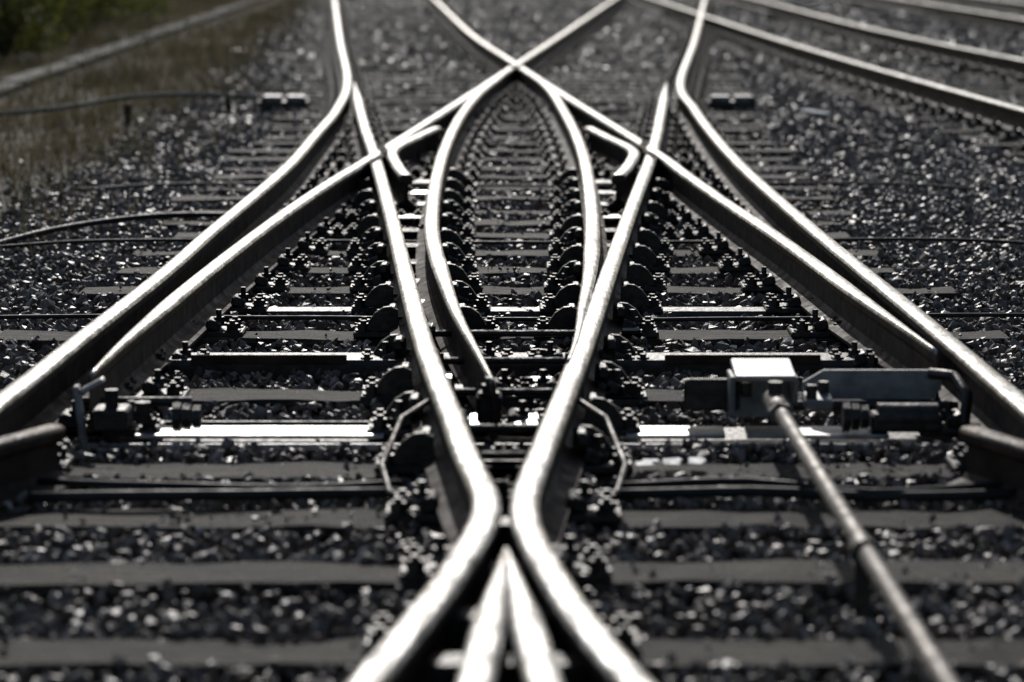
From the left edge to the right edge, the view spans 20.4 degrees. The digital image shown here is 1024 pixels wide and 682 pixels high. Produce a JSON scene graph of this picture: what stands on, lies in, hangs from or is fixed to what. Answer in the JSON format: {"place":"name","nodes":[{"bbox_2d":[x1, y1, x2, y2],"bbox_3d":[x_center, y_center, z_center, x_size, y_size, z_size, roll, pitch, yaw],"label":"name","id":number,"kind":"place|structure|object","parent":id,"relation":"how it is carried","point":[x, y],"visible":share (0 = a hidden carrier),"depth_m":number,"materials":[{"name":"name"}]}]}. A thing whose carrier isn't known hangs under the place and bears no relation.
{"place":"outdoors","nodes":[
{"label":"outdoors","id":0,"kind":"place"},
{"bbox_2d":[0,0,358,273],"bbox_3d":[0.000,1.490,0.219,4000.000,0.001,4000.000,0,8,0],"label":"ground","id":1,"kind":"structure","parent":0,"point":[36,182],"depth_m":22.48,"materials":[{"name":"plant"}]},
{"bbox_2d":[0,0,73,58],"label":"green bush","id":2,"kind":"object","parent":1,"relation":"on","point":[13,18],"visible":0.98,"depth_m":31.22,"materials":[{"name":"green plant"}]},
{"bbox_2d":[16,0,158,42],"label":"green bush","id":3,"kind":"object","parent":1,"relation":"on","point":[72,5],"visible":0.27,"depth_m":35.98,"materials":[{"name":"green plant"}]},
{"bbox_2d":[28,0,179,22],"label":"green bush","id":4,"kind":"object","parent":1,"relation":"on","point":[100,6],"visible":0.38,"depth_m":43.40,"materials":[{"name":"green plant"}]},
{"bbox_2d":[60,0,180,6],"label":"green bush","id":5,"kind":"object","parent":1,"relation":"on","point":[147,2],"visible":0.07,"depth_m":49.43,"materials":[{"name":"green plant"}]},
{"bbox_2d":[0,0,262,98],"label":"concrete kerb","id":6,"kind":"structure","parent":1,"relation":"on","point":[107,48],"depth_m":31.49,"materials":[{"name":"grey concrete"}]},
{"bbox_2d":[0,92,262,124],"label":"cable pipe","id":7,"kind":"object","parent":1,"relation":"on","point":[228,104],"visible":0.84,"depth_m":21.49,"materials":[{"name":"rubber"}]},
{"bbox_2d":[0,0,1023,681],"bbox_3d":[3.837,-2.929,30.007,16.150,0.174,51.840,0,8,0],"label":"track ballast","id":8,"kind":"structure","parent":1,"relation":"on","point":[74,270],"depth_m":10.22,"materials":[{"name":"gravel"}]},
{"bbox_2d":[0,182,1023,502],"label":"signal cables","id":9,"kind":"object","parent":8,"relation":"on","point":[628,490],"visible":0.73,"depth_m":7.12,"materials":[{"name":"black rubber"}]},
{"bbox_2d":[0,0,1023,681],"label":"timber sleepers","id":10,"kind":"object","parent":8,"relation":"on","point":[42,582],"visible":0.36,"depth_m":6.95},
{"bbox_2d":[259,95,309,107],"bbox_3d":[-1.780,-1.877,22.264,0.380,0.090,0.300,0,8,0],"label":"clamp plate","id":11,"kind":"object","parent":10,"relation":"on","point":[280,101],"visible":1,"depth_m":22.13,"materials":[{"name":"metal"}]},
{"bbox_2d":[0,0,1023,681],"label":"railway double slip","id":12,"kind":"object","parent":10,"relation":"on","point":[218,264],"visible":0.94,"depth_m":9.27,"materials":[{"name":"metal"}]},
{"bbox_2d":[58,4,1023,681],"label":"rail chairs and bolts","id":13,"kind":"object","parent":10,"relation":"on","point":[394,420],"visible":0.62,"depth_m":10.54,"materials":[{"name":"metal"}]},
{"bbox_2d":[634,457,706,466],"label":"paint marks","id":14,"kind":"object","parent":10,"relation":"on","point":[677,461],"visible":1,"depth_m":7.54},
{"bbox_2d":[706,95,757,107],"bbox_3d":[1.720,-1.877,22.264,0.380,0.090,0.300,0,8,0],"label":"clamp plate","id":15,"kind":"object","parent":10,"relation":"on","point":[727,101],"visible":1,"depth_m":22.13,"materials":[{"name":"metal"}]},
{"bbox_2d":[59,307,966,459],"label":"steel sleepers","id":16,"kind":"object","parent":8,"relation":"on","point":[301,435],"visible":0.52,"depth_m":8.17,"materials":[{"name":"metal"}]},
{"bbox_2d":[72,376,201,445],"bbox_3d":[-1.061,0.193,8.038,0.378,0.222,0.298,0,8,0],"label":"stretcher bar bracket","id":17,"kind":"object","parent":16,"relation":"on","point":[112,412],"visible":0.92,"depth_m":7.93,"materials":[{"name":"black metal"}]},
{"bbox_2d":[683,358,972,431],"bbox_3d":[0.898,0.153,8.091,0.816,0.189,0.269,0,8,0],"label":"point drive bracket","id":18,"kind":"object","parent":16,"relation":"on","point":[741,389],"visible":0.99,"depth_m":8.10,"materials":[{"name":"black metal"}]},
{"bbox_2d":[799,109,830,114],"bbox_3d":[2.300,-1.736,21.577,0.050,0.020,0.450,-3,9,-20],"label":"litter strip","id":19,"kind":"object","parent":8,"relation":"on","point":[814,112],"visible":1,"depth_m":21.54,"materials":[{"name":"white plastic"}]},
{"bbox_2d":[762,380,958,681],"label":"point rod","id":20,"kind":"object","parent":8,"relation":"on","point":[866,558],"visible":0.99,"depth_m":5.95,"materials":[{"name":"metal"}]},
{"bbox_2d":[630,0,1023,162],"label":"railway track","id":21,"kind":"structure","parent":1,"relation":"on","point":[972,100],"depth_m":29.07,"materials":[{"name":"metal"}]}
]}

